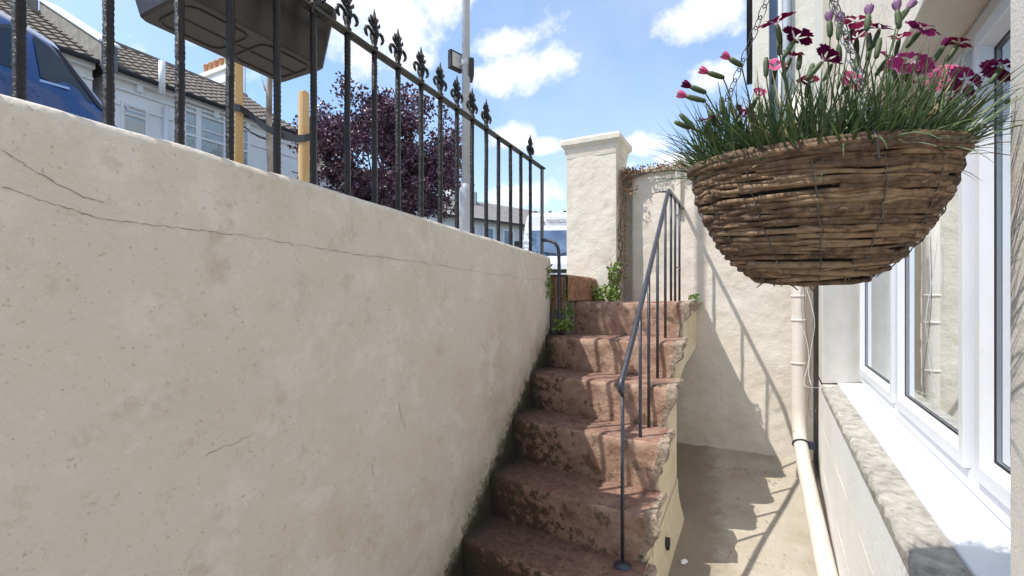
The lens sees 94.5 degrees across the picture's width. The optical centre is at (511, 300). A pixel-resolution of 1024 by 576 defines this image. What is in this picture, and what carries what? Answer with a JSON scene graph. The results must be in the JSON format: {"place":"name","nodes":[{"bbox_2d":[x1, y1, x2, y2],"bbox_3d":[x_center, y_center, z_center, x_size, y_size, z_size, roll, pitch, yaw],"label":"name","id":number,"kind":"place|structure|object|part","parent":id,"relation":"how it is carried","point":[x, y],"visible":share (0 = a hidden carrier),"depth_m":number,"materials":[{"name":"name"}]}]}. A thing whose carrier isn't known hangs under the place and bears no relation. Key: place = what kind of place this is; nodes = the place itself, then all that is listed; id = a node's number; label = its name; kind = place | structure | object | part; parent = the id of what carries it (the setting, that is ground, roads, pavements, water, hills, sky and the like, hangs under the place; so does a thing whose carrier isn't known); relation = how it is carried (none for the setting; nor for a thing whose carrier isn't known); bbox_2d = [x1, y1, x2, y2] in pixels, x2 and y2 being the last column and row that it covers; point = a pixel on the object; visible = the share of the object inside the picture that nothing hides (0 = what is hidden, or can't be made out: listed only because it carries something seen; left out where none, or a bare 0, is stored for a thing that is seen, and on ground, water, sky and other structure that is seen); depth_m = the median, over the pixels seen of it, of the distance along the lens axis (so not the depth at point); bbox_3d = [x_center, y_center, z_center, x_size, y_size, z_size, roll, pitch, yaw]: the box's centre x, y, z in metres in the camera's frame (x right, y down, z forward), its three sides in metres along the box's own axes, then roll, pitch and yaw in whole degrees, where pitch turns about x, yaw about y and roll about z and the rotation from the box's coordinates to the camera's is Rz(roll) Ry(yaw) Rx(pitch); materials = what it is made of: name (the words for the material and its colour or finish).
{"place":"outdoors","nodes":[
{"label":"outdoors","id":0,"kind":"place"},
{"bbox_2d":[0,10,118,127],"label":"parked car","id":1,"kind":"object","parent":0,"point":[54,79],"visible":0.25,"depth_m":2.62,"materials":[{"name":"blue paint"}]},
{"bbox_3d":[-2.817,-1.377,2.208,0.175,0.381,0.760,0,0,28],"label":"side window","id":2,"kind":"part","parent":1,"relation":"part of","materials":[{"name":"black glass"}]},
{"bbox_3d":[-2.544,-1.313,2.697,0.101,0.315,0.240,0,0,28],"label":"quarter window","id":3,"kind":"part","parent":1,"relation":"part of","materials":[{"name":"black glass"}]},
{"bbox_2d":[38,0,752,212],"label":"sky","id":4,"kind":"structure","parent":0,"point":[551,71],"materials":[{"name":"blue"}]},
{"bbox_2d":[514,211,566,273],"bbox_3d":[1.419,-1.440,15.896,2.420,2.680,5.635,0,0,4],"label":"white van","id":5,"kind":"object","parent":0,"point":[555,226],"visible":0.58,"depth_m":13.99,"materials":[{"name":"paint"}]},
{"bbox_2d":[551,274,589,333],"bbox_3d":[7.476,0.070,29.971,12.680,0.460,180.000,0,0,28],"label":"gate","id":6,"kind":"structure","parent":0,"point":[567,302],"depth_m":2.83,"materials":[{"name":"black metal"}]},
{"bbox_2d":[234,63,242,163],"bbox_3d":[-1.337,-0.677,2.300,0.042,1.034,0.042,0,0,28],"label":"tree stake","id":7,"kind":"object","parent":6,"relation":"on","point":[238,124],"visible":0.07,"depth_m":2.29,"materials":[{"name":"beige wood"}]},
{"bbox_2d":[234,103,309,141],"bbox_3d":[-1.156,-0.855,2.310,0.393,0.189,0.084,0,0,1],"label":"tree tie","id":8,"kind":"object","parent":7,"relation":"attached to","point":[269,129],"visible":0.8,"depth_m":2.29,"materials":[{"name":"black rubber"}]},
{"bbox_2d":[262,77,273,172],"bbox_3d":[-1.184,-1.653,2.319,0.543,2.988,0.663,0,0,3],"label":"sapling","id":9,"kind":"object","parent":6,"relation":"on","point":[269,139],"visible":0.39,"depth_m":2.34,"materials":[{"name":"brown plant"}]},
{"bbox_2d":[298,90,309,182],"bbox_3d":[-1.010,-0.587,2.300,0.051,0.855,0.050,0,0,28],"label":"tree stake","id":10,"kind":"object","parent":6,"relation":"on","point":[303,147],"visible":0.61,"depth_m":2.28,"materials":[{"name":"beige wood"}]},
{"bbox_2d":[287,71,474,221],"bbox_3d":[-3.727,-3.255,13.346,5.050,6.210,5.177,0,0,28],"label":"plum tree","id":11,"kind":"object","parent":6,"relation":"on","point":[330,142],"visible":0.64,"depth_m":12.46,"materials":[{"name":"purple plant"}]},
{"bbox_2d":[448,0,473,232],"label":"lamp post","id":12,"kind":"object","parent":6,"relation":"on","point":[462,63],"visible":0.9,"depth_m":2.58,"materials":[{"name":"grey metal"}]},
{"bbox_2d":[668,461,830,575],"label":"yard floor","id":13,"kind":"structure","parent":0,"point":[752,540],"depth_m":2.29,"materials":[{"name":"concrete"}]},
{"bbox_2d":[0,94,550,575],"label":"retaining wall","id":14,"kind":"structure","parent":13,"relation":"on","point":[210,364],"depth_m":1.12,"materials":[{"name":"beige paint"}]},
{"bbox_2d":[10,0,545,254],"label":"iron railing","id":15,"kind":"object","parent":14,"relation":"on","point":[18,20],"visible":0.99,"depth_m":1.50,"materials":[{"name":"black metal"}]},
{"bbox_2d":[135,0,336,81],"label":"hanging planter","id":16,"kind":"object","parent":15,"relation":"hanging from","point":[205,24],"visible":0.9,"depth_m":1.34,"materials":[{"name":"brown plastic"}]},
{"bbox_2d":[543,238,561,334],"bbox_3d":[0.243,-0.087,2.809,0.048,0.577,0.160,0,0,-41],"label":"curved handrail","id":17,"kind":"object","parent":15,"relation":"attached to","point":[555,243],"visible":0.96,"depth_m":2.77,"materials":[{"name":"black metal"}]},
{"bbox_2d":[461,301,701,575],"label":"staircase","id":18,"kind":"structure","parent":13,"relation":"on","point":[555,486],"depth_m":2.13,"materials":[{"name":"brown stone"}]},
{"bbox_2d":[546,264,575,333],"bbox_3d":[0.298,-0.007,2.788,0.162,0.414,0.237,0,0,28],"label":"creeper plant","id":19,"kind":"object","parent":18,"relation":"on","point":[565,323],"visible":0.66,"depth_m":2.78,"materials":[{"name":"green plant"}]},
{"bbox_2d":[550,274,596,308],"bbox_3d":[0.370,-0.055,3.060,0.205,0.210,0.560,0,0,28],"label":"street step","id":20,"kind":"object","parent":18,"relation":"on","point":[580,288],"visible":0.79,"depth_m":2.88,"materials":[{"name":"brown stone"}]},
{"bbox_2d":[561,131,631,301],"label":"gate pillar","id":21,"kind":"structure","parent":18,"relation":"on","point":[596,163],"depth_m":3.27,"materials":[{"name":"white paint"}]},
{"bbox_2d":[617,159,686,299],"bbox_3d":[0.937,-0.472,3.162,0.479,0.932,0.131,0,0,28],"label":"dried vine","id":22,"kind":"object","parent":21,"relation":"attached to","point":[628,169],"visible":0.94,"depth_m":3.23,"materials":[{"name":"brown plant"}]},
{"bbox_2d":[591,257,621,301],"bbox_3d":[0.628,-0.134,3.160,0.198,0.326,0.169,0,0,28],"label":"ivy plant","id":23,"kind":"object","parent":18,"relation":"on","point":[613,292],"visible":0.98,"depth_m":3.15,"materials":[{"name":"green plant"}]},
{"bbox_2d":[613,188,684,570],"bbox_3d":[0.734,0.182,2.435,0.106,1.612,1.586,0,0,27],"label":"stair handrail","id":24,"kind":"object","parent":18,"relation":"on","point":[622,564],"visible":0.91,"depth_m":2.16,"materials":[{"name":"grey metal"}]},
{"bbox_2d":[665,537,669,549],"bbox_3d":[0.650,1.047,2.054,0.062,0.051,0.052,0,0,28],"label":"vent hole","id":25,"kind":"object","parent":18,"relation":"attached to","point":[667,543],"visible":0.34,"depth_m":2.03,"materials":[{"name":"black plastic"}]},
{"bbox_2d":[688,293,702,302],"bbox_3d":[1.075,-0.007,2.785,0.082,0.080,0.077,0,0,28],"label":"weed","id":26,"kind":"object","parent":18,"relation":"on","point":[693,296],"visible":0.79,"depth_m":2.78,"materials":[{"name":"green plant"}]},
{"bbox_2d":[621,160,835,463],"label":"boundary wall","id":27,"kind":"structure","parent":13,"relation":"on","point":[734,392],"depth_m":3.02,"materials":[{"name":"beige paint"}]},
{"bbox_2d":[689,464,783,569],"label":"leaf litter","id":28,"kind":"object","parent":13,"relation":"on","point":[738,498],"visible":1,"depth_m":2.51,"materials":[{"name":"brown plant"}]},
{"bbox_2d":[677,442,815,480],"bbox_3d":[1.265,0.994,2.968,1.070,0.114,0.179,0,0,28],"label":"mortar ledge","id":29,"kind":"object","parent":13,"relation":"on","point":[742,460],"visible":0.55,"depth_m":2.90,"materials":[{"name":"concrete"}]},
{"label":"ground","id":30,"kind":"structure","parent":0,"visible":0},
{"bbox_2d":[0,0,120,89],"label":"terraced house","id":31,"kind":"structure","parent":30,"relation":"on","point":[77,42],"depth_m":11.32,"materials":[{"name":"white paint"}]},
{"bbox_2d":[92,41,297,178],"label":"terraced house","id":32,"kind":"structure","parent":30,"relation":"on","point":[144,87],"depth_m":13.25,"materials":[{"name":"white paint"}]},
{"bbox_2d":[120,100,148,135],"bbox_3d":[-9.429,-4.382,11.898,0.272,1.145,0.712,0,0,28],"label":"window","id":33,"kind":"structure","parent":32,"relation":"in","point":[123,103],"depth_m":11.86,"materials":[{"name":"white plastic"}]},
{"bbox_2d":[184,104,225,157],"bbox_3d":[-8.715,-4.556,13.448,0.080,1.712,1.169,0,0,28],"label":"window","id":34,"kind":"structure","parent":32,"relation":"in","point":[197,136],"depth_m":13.28,"materials":[{"name":"white plastic"}]},
{"bbox_2d":[243,124,249,165],"bbox_3d":[-8.187,-4.548,14.461,0.070,1.696,0.343,0,0,28],"label":"window","id":35,"kind":"structure","parent":32,"relation":"in","point":[247,151],"depth_m":14.56,"materials":[{"name":"white plastic"}]},
{"bbox_2d":[317,155,436,221],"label":"outbuilding","id":36,"kind":"structure","parent":30,"relation":"on","point":[327,187],"depth_m":17.87,"materials":[{"name":"grey paint"}]},
{"bbox_2d":[430,189,545,245],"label":"distant house","id":37,"kind":"structure","parent":30,"relation":"on","point":[492,220],"depth_m":30.43,"materials":[{"name":"grey paint"}]},
{"bbox_2d":[482,226,494,239],"bbox_3d":[-1.457,-3.900,29.506,0.900,1.400,0.050,0,0,-39],"label":"window","id":38,"kind":"structure","parent":37,"relation":"in","point":[491,231],"depth_m":29.57,"materials":[{"name":"white glass"}]},
{"bbox_2d":[503,229,513,245],"bbox_3d":[-0.217,-3.900,30.518,0.900,1.400,0.050,0,0,-39],"label":"window","id":39,"kind":"structure","parent":37,"relation":"in","point":[505,231],"depth_m":30.42,"materials":[{"name":"white glass"}]},
{"bbox_2d":[747,0,814,125],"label":"neighbouring house","id":40,"kind":"structure","parent":30,"relation":"on","point":[765,40],"depth_m":7.04,"materials":[{"name":"white paint"}]},
{"bbox_2d":[769,0,781,120],"bbox_3d":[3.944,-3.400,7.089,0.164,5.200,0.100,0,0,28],"label":"window","id":41,"kind":"structure","parent":40,"relation":"in","point":[775,6],"depth_m":7.09,"materials":[{"name":"white glass"}]},
{"bbox_2d":[815,0,1023,575],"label":"terraced house","id":42,"kind":"structure","parent":30,"relation":"on","point":[920,347],"depth_m":1.12,"materials":[{"name":"white paint"}]},
{"bbox_2d":[804,287,815,417],"bbox_3d":[1.656,0.163,2.631,0.058,0.969,0.003,0,0,28],"label":"cable","id":43,"kind":"object","parent":42,"relation":"hanging from","point":[809,352],"visible":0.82,"depth_m":2.63,"materials":[{"name":"plastic"}]},
{"bbox_2d":[806,287,814,386],"bbox_3d":[1.617,0.064,2.590,0.037,0.781,0.191,0,0,11],"label":"cable","id":44,"kind":"object","parent":42,"relation":"attached to","point":[812,338],"visible":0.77,"depth_m":2.54,"materials":[{"name":"white plastic"}]},
{"bbox_2d":[791,93,837,575],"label":"drain pipe","id":45,"kind":"object","parent":42,"relation":"attached to","point":[824,561],"visible":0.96,"depth_m":2.65,"materials":[{"name":"white plastic"}]},
{"bbox_2d":[792,287,853,387],"bbox_3d":[1.581,0.066,2.442,0.060,0.790,0.529,0,0,8],"label":"cable","id":46,"kind":"object","parent":42,"relation":"attached to","point":[808,352],"visible":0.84,"depth_m":2.58,"materials":[{"name":"white plastic"}]},
{"bbox_2d":[859,0,1010,529],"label":"window","id":47,"kind":"structure","parent":42,"relation":"in","point":[935,327],"depth_m":1.10,"materials":[{"name":"white plastic"}]},
{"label":"wall bracket","id":48,"kind":"object","parent":42,"relation":"attached to","visible":0},
{"bbox_2d":[687,0,976,293],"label":"hanging basket","id":49,"kind":"object","parent":48,"relation":"hanging from","point":[861,213],"visible":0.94,"depth_m":0.49,"materials":[{"name":"brown wicker"}]},
{"bbox_2d":[634,0,1023,191],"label":"pink plant","id":50,"kind":"object","parent":49,"relation":"in","point":[925,108],"visible":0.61,"depth_m":0.51,"materials":[{"name":"green plant"}]}
]}

